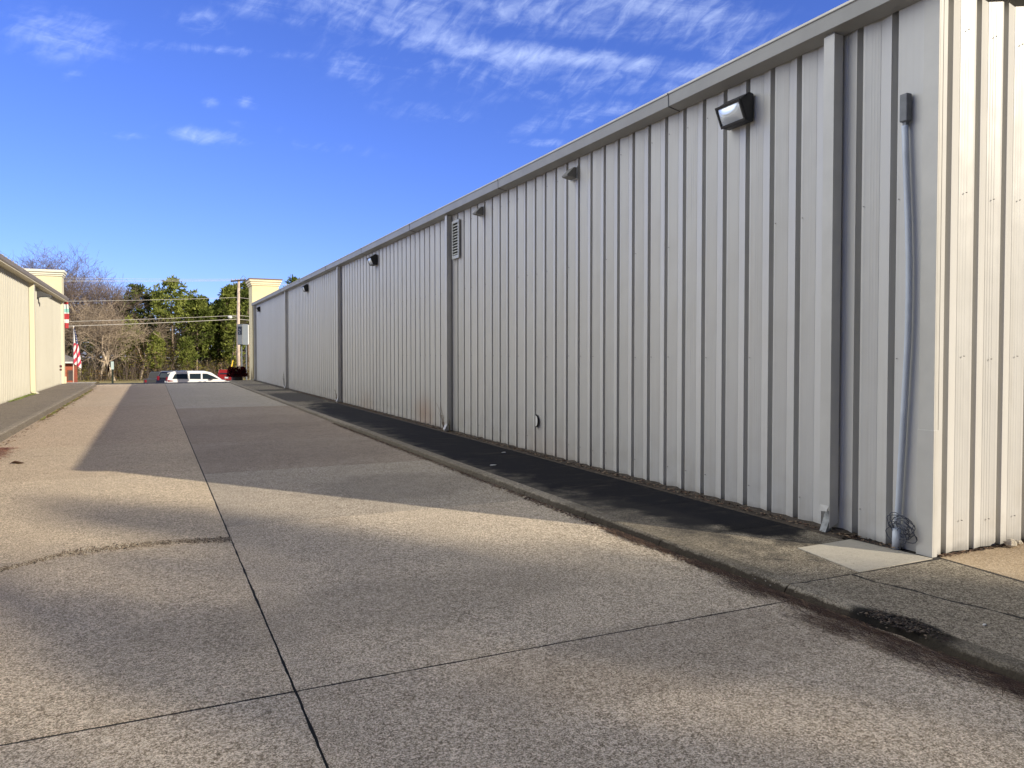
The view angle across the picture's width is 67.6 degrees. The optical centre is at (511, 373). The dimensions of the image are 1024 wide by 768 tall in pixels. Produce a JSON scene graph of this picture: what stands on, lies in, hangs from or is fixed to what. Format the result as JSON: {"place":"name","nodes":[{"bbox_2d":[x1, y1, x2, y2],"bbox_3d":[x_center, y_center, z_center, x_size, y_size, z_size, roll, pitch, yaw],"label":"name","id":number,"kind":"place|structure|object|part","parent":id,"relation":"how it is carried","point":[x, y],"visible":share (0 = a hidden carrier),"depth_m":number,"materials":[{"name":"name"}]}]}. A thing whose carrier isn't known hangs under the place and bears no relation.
{"place":"outdoors","nodes":[
{"label":"outdoors","id":0,"kind":"place"},
{"bbox_2d":[0,383,92,430],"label":"sidewalk","id":1,"kind":"structure","parent":0,"point":[13,412],"depth_m":22.93,"materials":[{"name":"concrete"}]},
{"bbox_2d":[8,393,35,401],"bbox_3d":[-16.216,0.788,25.392,0.266,0.031,5.565,-1,2,-25],"label":"moss","id":2,"kind":"object","parent":1,"relation":"on","point":[27,395],"visible":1,"depth_m":25.22,"materials":[{"name":"green plant"}]},
{"bbox_2d":[0,254,68,403],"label":"metal building","id":3,"kind":"structure","parent":1,"relation":"on","point":[32,345],"depth_m":27.57,"materials":[{"name":"metal"}]},
{"bbox_2d":[37,291,51,297],"bbox_3d":[-18.119,-3.032,29.646,0.492,0.261,0.300,-1,2,-25],"label":"flood light","id":4,"kind":"object","parent":3,"relation":"attached to","point":[41,294],"visible":1,"depth_m":29.49,"materials":[{"name":"grey metal"}]},
{"bbox_2d":[64,295,68,327],"bbox_3d":[-22.094,-3.016,37.903,0.259,1.660,0.080,-1,2,-25],"label":"striped banner","id":5,"kind":"object","parent":3,"relation":"attached to","point":[66,315],"visible":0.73,"depth_m":37.91,"materials":[{"name":"multicoloured"}]},
{"bbox_2d":[0,536,232,571],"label":"loose gravel","id":6,"kind":"structure","parent":0,"point":[149,543],"depth_m":6.18,"materials":[{"name":"grey gravel"}]},
{"bbox_2d":[67,380,246,382],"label":"front walk","id":7,"kind":"structure","parent":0,"point":[99,382],"depth_m":38.92,"materials":[{"name":"concrete"}]},
{"bbox_2d":[226,366,247,379],"bbox_3d":[-15.153,-0.006,42.172,1.177,0.823,1.181,-1,2,-25],"label":"potted shrub","id":8,"kind":"object","parent":7,"relation":"on","point":[237,373],"visible":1,"depth_m":41.89,"materials":[{"name":"red plant"}]},
{"bbox_2d":[81,358,244,379],"bbox_3d":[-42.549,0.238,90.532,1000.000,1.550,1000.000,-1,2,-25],"label":"ground","id":9,"kind":"structure","parent":0,"point":[152,370],"depth_m":196.04,"materials":[{"name":"brown soil"}]},
{"bbox_2d":[5,242,104,358],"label":"bare tree","id":10,"kind":"object","parent":9,"relation":"on","point":[33,262],"visible":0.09,"depth_m":96.62,"materials":[{"name":"brown plant"}]},
{"bbox_2d":[65,355,81,381],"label":"brick house","id":11,"kind":"structure","parent":9,"relation":"on","point":[69,367],"depth_m":76.48,"materials":[{"name":"red brick"}]},
{"bbox_2d":[67,370,72,380],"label":"window","id":12,"kind":"structure","parent":11,"relation":"in","point":[69,372],"depth_m":76.45,"materials":[{"name":"grey glass"}]},
{"bbox_2d":[14,243,134,354],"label":"bare tree","id":13,"kind":"object","parent":9,"relation":"on","point":[78,278],"visible":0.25,"depth_m":95.98,"materials":[{"name":"brown plant"}]},
{"bbox_2d":[65,300,112,379],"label":"bare tree","id":14,"kind":"object","parent":9,"relation":"on","point":[71,333],"visible":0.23,"depth_m":90.04,"materials":[{"name":"brown plant"}]},
{"bbox_2d":[64,267,128,351],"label":"bare tree","id":15,"kind":"object","parent":9,"relation":"on","point":[72,292],"visible":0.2,"depth_m":93.68,"materials":[{"name":"brown plant"}]},
{"bbox_2d":[65,298,136,380],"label":"bare tree","id":16,"kind":"object","parent":9,"relation":"on","point":[102,344],"visible":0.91,"depth_m":86.11,"materials":[{"name":"brown plant"}]},
{"bbox_2d":[82,307,119,363],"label":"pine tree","id":17,"kind":"object","parent":9,"relation":"on","point":[90,346],"visible":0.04,"depth_m":106.87,"materials":[{"name":"green plant"}]},
{"bbox_2d":[67,293,139,378],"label":"bare tree","id":18,"kind":"object","parent":9,"relation":"on","point":[109,376],"visible":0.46,"depth_m":90.01,"materials":[{"name":"brown plant"}]},
{"bbox_2d":[65,269,155,374],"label":"bare tree","id":19,"kind":"object","parent":9,"relation":"on","point":[99,353],"visible":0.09,"depth_m":98.66,"materials":[{"name":"brown plant"}]},
{"bbox_2d":[74,302,152,379],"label":"bare tree","id":20,"kind":"object","parent":9,"relation":"on","point":[111,339],"visible":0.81,"depth_m":87.50,"materials":[{"name":"brown plant"}]},
{"bbox_2d":[69,277,158,376],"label":"bare tree","id":21,"kind":"object","parent":9,"relation":"on","point":[120,302],"visible":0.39,"depth_m":95.32,"materials":[{"name":"brown plant"}]},
{"bbox_2d":[112,298,142,378],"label":"pine tree","id":22,"kind":"object","parent":9,"relation":"on","point":[117,333],"visible":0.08,"depth_m":99.88,"materials":[{"name":"green plant"}]},
{"bbox_2d":[114,315,149,371],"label":"pine tree","id":23,"kind":"object","parent":9,"relation":"on","point":[126,323],"visible":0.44,"depth_m":95.21,"materials":[{"name":"green plant"}]},
{"bbox_2d":[104,283,163,378],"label":"pine tree","id":24,"kind":"object","parent":9,"relation":"on","point":[146,301],"visible":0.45,"depth_m":98.39,"materials":[{"name":"green plant"}]},
{"bbox_2d":[121,313,176,378],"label":"bare tree","id":25,"kind":"object","parent":9,"relation":"on","point":[147,334],"visible":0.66,"depth_m":94.14,"materials":[{"name":"brown plant"}]},
{"bbox_2d":[143,330,167,372],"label":"pine tree","id":26,"kind":"object","parent":9,"relation":"on","point":[155,343],"visible":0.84,"depth_m":93.95,"materials":[{"name":"green plant"}]},
{"bbox_2d":[69,333,245,371],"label":"distant woods","id":27,"kind":"object","parent":9,"relation":"on","point":[141,356],"visible":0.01,"depth_m":127.98,"materials":[{"name":"plant"}]},
{"bbox_2d":[66,341,249,380],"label":"undergrowth","id":28,"kind":"object","parent":9,"relation":"on","point":[89,373],"visible":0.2,"depth_m":91.16,"materials":[{"name":"plant"}]},
{"bbox_2d":[141,289,175,371],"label":"pine tree","id":29,"kind":"object","parent":9,"relation":"on","point":[157,317],"visible":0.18,"depth_m":104.56,"materials":[{"name":"green plant"}]},
{"bbox_2d":[151,324,177,367],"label":"pine tree","id":30,"kind":"object","parent":9,"relation":"on","point":[169,345],"visible":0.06,"depth_m":120.20,"materials":[{"name":"green plant"}]},
{"bbox_2d":[133,275,213,369],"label":"pine tree","id":31,"kind":"object","parent":9,"relation":"on","point":[167,293],"visible":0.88,"depth_m":96.28,"materials":[{"name":"green plant"}]},
{"bbox_2d":[172,335,197,370],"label":"pine tree","id":32,"kind":"object","parent":9,"relation":"on","point":[186,350],"visible":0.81,"depth_m":94.57,"materials":[{"name":"green plant"}]},
{"bbox_2d":[162,295,211,364],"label":"pine tree","id":33,"kind":"object","parent":9,"relation":"on","point":[188,300],"visible":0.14,"depth_m":102.42,"materials":[{"name":"green plant"}]},
{"bbox_2d":[175,295,219,370],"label":"pine tree","id":34,"kind":"object","parent":9,"relation":"on","point":[198,314],"visible":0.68,"depth_m":98.43,"materials":[{"name":"green plant"}]},
{"bbox_2d":[191,294,211,370],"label":"pine tree","id":35,"kind":"object","parent":9,"relation":"on","point":[205,327],"visible":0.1,"depth_m":102.89,"materials":[{"name":"green plant"}]},
{"bbox_2d":[192,305,217,365],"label":"pine tree","id":36,"kind":"object","parent":9,"relation":"on","point":[208,346],"visible":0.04,"depth_m":105.58,"materials":[{"name":"green plant"}]},
{"bbox_2d":[206,299,225,369],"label":"pine tree","id":37,"kind":"object","parent":9,"relation":"on","point":[216,301],"visible":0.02,"depth_m":105.32,"materials":[{"name":"green plant"}]},
{"bbox_2d":[199,303,233,370],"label":"pine tree","id":38,"kind":"object","parent":9,"relation":"on","point":[213,349],"visible":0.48,"depth_m":101.35,"materials":[{"name":"green plant"}]},
{"bbox_2d":[208,284,247,368],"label":"pine tree","id":39,"kind":"object","parent":9,"relation":"on","point":[227,291],"visible":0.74,"depth_m":100.91,"materials":[{"name":"green plant"}]},
{"bbox_2d":[212,283,245,366],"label":"pine tree","id":40,"kind":"object","parent":9,"relation":"on","point":[235,289],"visible":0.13,"depth_m":105.04,"materials":[{"name":"green plant"}]},
{"bbox_2d":[220,324,245,366],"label":"pine tree","id":41,"kind":"object","parent":9,"relation":"on","point":[231,328],"visible":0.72,"depth_m":98.93,"materials":[{"name":"green plant"}]},
{"bbox_2d":[232,281,249,377],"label":"pine tree","id":42,"kind":"object","parent":9,"relation":"on","point":[244,304],"visible":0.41,"depth_m":102.75,"materials":[{"name":"green plant"}]},
{"bbox_2d":[283,274,299,286],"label":"pine tree","id":43,"kind":"object","parent":9,"relation":"on","point":[293,279],"visible":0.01,"depth_m":108.61,"materials":[{"name":"green plant"}]},
{"bbox_2d":[78,378,249,383],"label":"grass verge","id":44,"kind":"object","parent":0,"point":[125,381],"depth_m":85.14,"materials":[{"name":"plant"}]},
{"bbox_2d":[0,0,848,357],"label":"sky","id":45,"kind":"structure","parent":0,"point":[221,141],"materials":[{"name":"blue"}]},
{"bbox_2d":[0,382,1023,767],"bbox_3d":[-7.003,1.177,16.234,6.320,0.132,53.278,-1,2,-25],"label":"driveway","id":46,"kind":"structure","parent":0,"point":[442,567],"depth_m":4.25,"materials":[{"name":"concrete"}]},
{"bbox_2d":[0,446,18,462],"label":"pine needles","id":47,"kind":"object","parent":46,"relation":"on","point":[2,449],"visible":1,"depth_m":12.27,"materials":[{"name":"brown plant"}]},
{"bbox_2d":[0,383,96,441],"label":"curb","id":48,"kind":"structure","parent":46,"relation":"on","point":[12,429],"depth_m":18.39,"materials":[{"name":"concrete"}]},
{"bbox_2d":[0,388,96,445],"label":"leaf litter","id":49,"kind":"object","parent":46,"relation":"on","point":[44,419],"visible":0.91,"depth_m":18.23,"materials":[{"name":"brown plant"}]},
{"bbox_2d":[38,390,91,420],"bbox_3d":[-14.690,0.910,25.744,0.283,0.030,16.994,-1,2,-25],"label":"moss","id":50,"kind":"object","parent":46,"relation":"on","point":[59,409],"visible":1,"depth_m":22.79,"materials":[{"name":"green plant"}]},
{"bbox_2d":[166,387,328,767],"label":"joint sealant","id":51,"kind":"object","parent":46,"relation":"in","point":[308,723],"visible":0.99,"depth_m":4.01,"materials":[{"name":"black rubber"}]},
{"bbox_2d":[332,423,704,566],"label":"leaf litter","id":52,"kind":"object","parent":46,"relation":"on","point":[581,518],"visible":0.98,"depth_m":7.94,"materials":[{"name":"brown plant"}]},
{"bbox_2d":[229,381,1023,684],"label":"curb","id":53,"kind":"structure","parent":46,"relation":"on","point":[993,661],"depth_m":5.25,"materials":[{"name":"concrete"}]},
{"bbox_2d":[836,602,972,645],"bbox_3d":[2.136,1.359,4.175,0.328,0.009,0.828,-1,2,-25],"label":"curb rubble","id":54,"kind":"object","parent":53,"relation":"on","point":[910,625],"visible":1,"depth_m":4.17,"materials":[{"name":"broken concrete"},{"name":"gravel"}]},
{"bbox_2d":[602,528,1023,694],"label":"pine needles","id":55,"kind":"object","parent":46,"relation":"on","point":[820,610],"visible":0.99,"depth_m":4.47,"materials":[{"name":"brown plant"}]},
{"bbox_2d":[703,572,1023,704],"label":"pine needles","id":56,"kind":"object","parent":46,"relation":"on","point":[752,589],"visible":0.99,"depth_m":3.91,"materials":[{"name":"brown plant"}]},
{"bbox_2d":[232,380,1023,660],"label":"sidewalk","id":57,"kind":"structure","parent":0,"point":[758,542],"depth_m":6.04,"materials":[{"name":"concrete"}]},
{"bbox_2d":[252,380,857,538],"bbox_3d":[-5.685,0.837,23.902,0.195,0.044,39.386,-1,2,-25],"label":"dirt strip","id":58,"kind":"object","parent":57,"relation":"on","point":[767,515],"visible":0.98,"depth_m":8.38,"materials":[{"name":"soil"}]},
{"bbox_2d":[437,402,443,427],"bbox_3d":[-1.345,0.817,14.515,0.072,0.541,0.265,-1,2,-31],"label":"dry weed","id":59,"kind":"object","parent":58,"relation":"on","point":[441,416],"visible":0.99,"depth_m":14.49,"materials":[{"name":"brown plant"}]},
{"bbox_2d":[296,391,902,547],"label":"leaf litter","id":60,"kind":"object","parent":58,"relation":"on","point":[615,474],"visible":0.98,"depth_m":8.85,"materials":[{"name":"brown plant"}]},
{"bbox_2d":[819,511,831,531],"bbox_3d":[2.576,1.219,6.289,0.075,0.162,0.070,-1,2,-25],"label":"splash elbow","id":61,"kind":"object","parent":58,"relation":"on","point":[824,527],"visible":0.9,"depth_m":6.29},
{"bbox_2d":[722,556,891,591],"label":"stone chips","id":62,"kind":"object","parent":57,"relation":"on","point":[817,571],"visible":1,"depth_m":5.19,"materials":[{"name":"beige"}]},
{"bbox_2d":[797,535,1023,618],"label":"sidewalk","id":63,"kind":"structure","parent":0,"point":[901,549],"depth_m":5.31,"materials":[{"name":"concrete"}]},
{"bbox_2d":[245,0,1023,557],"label":"metal building","id":64,"kind":"structure","parent":63,"relation":"on","point":[679,288],"depth_m":7.07,"materials":[{"name":"ribbed steel"},{"name":"paint"}]},
{"bbox_2d":[302,284,307,291],"bbox_3d":[-7.443,-3.058,27.482,0.182,0.268,0.335,-1,2,-25],"label":"wall light","id":65,"kind":"object","parent":64,"relation":"attached to","point":[305,288],"visible":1,"depth_m":27.35,"materials":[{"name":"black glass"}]},
{"bbox_2d":[367,254,376,265],"bbox_3d":[-3.495,-2.822,19.087,0.182,0.268,0.335,-1,2,-25],"label":"wall light","id":66,"kind":"object","parent":64,"relation":"attached to","point":[372,260],"visible":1,"depth_m":18.96,"materials":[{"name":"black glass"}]},
{"bbox_2d":[452,219,459,259],"bbox_3d":[-1.034,-2.453,14.036,0.035,0.700,0.350,-1,2,-25],"label":"louvre vent","id":67,"kind":"object","parent":64,"relation":"attached to","point":[455,239],"visible":1,"depth_m":14.03,"materials":[{"name":"white metal"}]},
{"bbox_2d":[472,206,483,216],"bbox_3d":[-0.570,-2.731,12.904,0.150,0.175,0.180,-1,2,-25],"label":"vent hood","id":68,"kind":"object","parent":64,"relation":"attached to","point":[479,211],"visible":1,"depth_m":12.86,"materials":[{"name":"grey metal"}]},
{"bbox_2d":[535,414,538,426],"bbox_3d":[0.365,0.698,11.158,0.018,0.190,0.075,-1,2,-25],"label":"wall plate","id":69,"kind":"object","parent":64,"relation":"attached to","point":[536,420],"depth_m":11.15,"materials":[{"name":"white metal"}]},
{"bbox_2d":[562,166,577,181],"bbox_3d":[0.758,-2.634,10.082,0.150,0.175,0.180,-1,2,-25],"label":"vent hood","id":70,"kind":"object","parent":64,"relation":"attached to","point":[571,174],"visible":1,"depth_m":10.03,"materials":[{"name":"grey metal"}]},
{"bbox_2d":[715,92,753,129],"bbox_3d":[2.092,-2.472,7.210,0.182,0.268,0.335,-1,2,-25],"label":"wall light","id":71,"kind":"object","parent":64,"relation":"attached to","point":[734,113],"visible":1,"depth_m":7.12,"materials":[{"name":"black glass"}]},
{"bbox_2d":[892,93,912,549],"bbox_3d":[2.902,-0.369,5.670,0.065,3.376,0.131,-1,2,-25],"label":"electrical conduit","id":72,"kind":"object","parent":64,"relation":"attached to","point":[905,109],"visible":0.98,"depth_m":5.63,"materials":[{"name":"grey metal"}]},
{"bbox_2d":[885,512,917,544],"bbox_3d":[2.885,1.158,5.692,0.084,0.249,0.255,-1,2,-25],"label":"wire coil","id":73,"kind":"object","parent":72,"relation":"attached to","point":[904,529],"visible":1,"depth_m":5.65,"materials":[{"name":"grey metal"}]},
{"bbox_2d":[798,539,931,571],"bbox_3d":[2.532,1.349,5.605,0.757,0.054,0.676,-1,2,-25],"label":"concrete patch","id":74,"kind":"object","parent":63,"relation":"on","point":[848,553],"visible":0.65,"depth_m":5.55,"materials":[{"name":"grey concrete"}]},
{"bbox_2d":[937,539,1023,556],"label":"leaf litter","id":75,"kind":"object","parent":63,"relation":"on","point":[970,550],"visible":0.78,"depth_m":5.68,"materials":[{"name":"brown plant"}]},
{"bbox_2d":[940,544,1023,580],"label":"end walk","id":76,"kind":"structure","parent":63,"relation":"on","point":[1007,561],"depth_m":5.42,"materials":[{"name":"concrete"}]},
{"bbox_2d":[1003,539,1016,546],"bbox_3d":[3.775,1.285,5.785,0.092,0.059,0.085,-1,2,-25],"label":"concrete chunk","id":77,"kind":"object","parent":76,"relation":"on","point":[1010,542],"visible":1,"depth_m":5.76,"materials":[{"name":"beige concrete"}]},
{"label":"parking lot","id":78,"kind":"structure","parent":0,"visible":0},
{"bbox_2d":[73,326,80,381],"bbox_3d":[-24.782,-0.810,43.554,0.456,3.760,0.150,-1,2,-25],"label":"flag pole","id":79,"kind":"object","parent":78,"relation":"on","point":[76,358],"visible":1,"depth_m":43.51,"materials":[{"name":"beige paint"}]},
{"bbox_2d":[156,370,187,382],"bbox_3d":[-28.379,0.596,65.429,1.936,1.716,4.750,0,1,3],"label":"sport utility vehicle","id":80,"kind":"object","parent":78,"relation":"on","point":[161,376],"visible":0.09,"depth_m":63.30,"materials":[{"name":"black paint"}]},
{"bbox_3d":[-28.483,0.162,63.315,1.368,0.420,0.300,0,1,3],"label":"rear window","id":81,"kind":"part","parent":80,"relation":"part of","materials":[{"name":"black glass"}]},
{"bbox_2d":[166,371,228,381],"bbox_3d":[-25.078,0.674,61.609,5.147,1.756,2.250,-1,2,-25],"label":"minivan","id":82,"kind":"object","parent":78,"relation":"on","point":[189,376],"visible":0.41,"depth_m":60.58,"materials":[{"name":"white paint"}]},
{"bbox_3d":[-26.122,0.263,60.180,1.110,0.420,0.135,-1,2,-25],"label":"window","id":83,"kind":"part","parent":82,"relation":"part of","materials":[{"name":"black glass"}]},
{"bbox_3d":[-25.111,0.260,60.653,0.816,0.440,0.139,-1,2,-25],"label":"window","id":84,"kind":"part","parent":82,"relation":"part of","materials":[{"name":"black glass"}]},
{"bbox_3d":[-24.084,0.253,61.135,1.198,0.450,0.142,-1,2,-25],"label":"window","id":85,"kind":"part","parent":82,"relation":"part of","materials":[{"name":"black glass"}]},
{"bbox_2d":[228,276,246,365],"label":"utility pole","id":86,"kind":"object","parent":78,"relation":"on","point":[238,313],"visible":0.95,"depth_m":70.75,"materials":[{"name":"brown wood"}]},
{"bbox_2d":[86,280,214,280],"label":"power line","id":87,"kind":"object","parent":86,"relation":"attached to","point":[122,280],"visible":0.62,"depth_m":66.71,"materials":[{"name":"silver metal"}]},
{"bbox_2d":[69,315,248,321],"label":"power line","id":88,"kind":"object","parent":86,"relation":"attached to","point":[159,318],"visible":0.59,"depth_m":68.09,"materials":[{"name":"silver metal"}]},
{"bbox_2d":[79,319,243,325],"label":"power line","id":89,"kind":"object","parent":86,"relation":"attached to","point":[162,322],"visible":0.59,"depth_m":68.17,"materials":[{"name":"silver metal"}]},
{"bbox_2d":[72,281,281,284],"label":"power line","id":90,"kind":"object","parent":86,"relation":"attached to","point":[139,281],"visible":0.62,"depth_m":66.58,"materials":[{"name":"silver metal"}]},
{"bbox_2d":[111,297,248,300],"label":"power line","id":91,"kind":"object","parent":86,"relation":"attached to","point":[169,299],"visible":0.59,"depth_m":68.30,"materials":[{"name":"silver metal"}]},
{"bbox_2d":[237,324,248,379],"bbox_3d":[-19.975,-0.928,56.868,0.530,5.410,0.668,1,2,25],"label":"pylon sign","id":92,"kind":"object","parent":78,"relation":"on","point":[242,334],"visible":0.9,"depth_m":56.60,"materials":[{"name":"grey metal"}]},
{"label":"street","id":93,"kind":"structure","parent":0,"visible":0},
{"bbox_2d":[107,361,113,382],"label":"roadside sign","id":94,"kind":"object","parent":93,"relation":"on","point":[112,371],"visible":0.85,"depth_m":75.40,"materials":[{"name":"grey metal"}]},
{"bbox_2d":[143,372,159,382],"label":"pickup truck","id":95,"kind":"object","parent":93,"relation":"on","point":[152,378],"visible":0.16,"depth_m":68.68,"materials":[{"name":"grey paint"}]},
{"bbox_2d":[217,370,230,379],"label":"hatchback car","id":96,"kind":"object","parent":93,"relation":"on","point":[221,374],"visible":0.25,"depth_m":75.71,"materials":[{"name":"red paint"}]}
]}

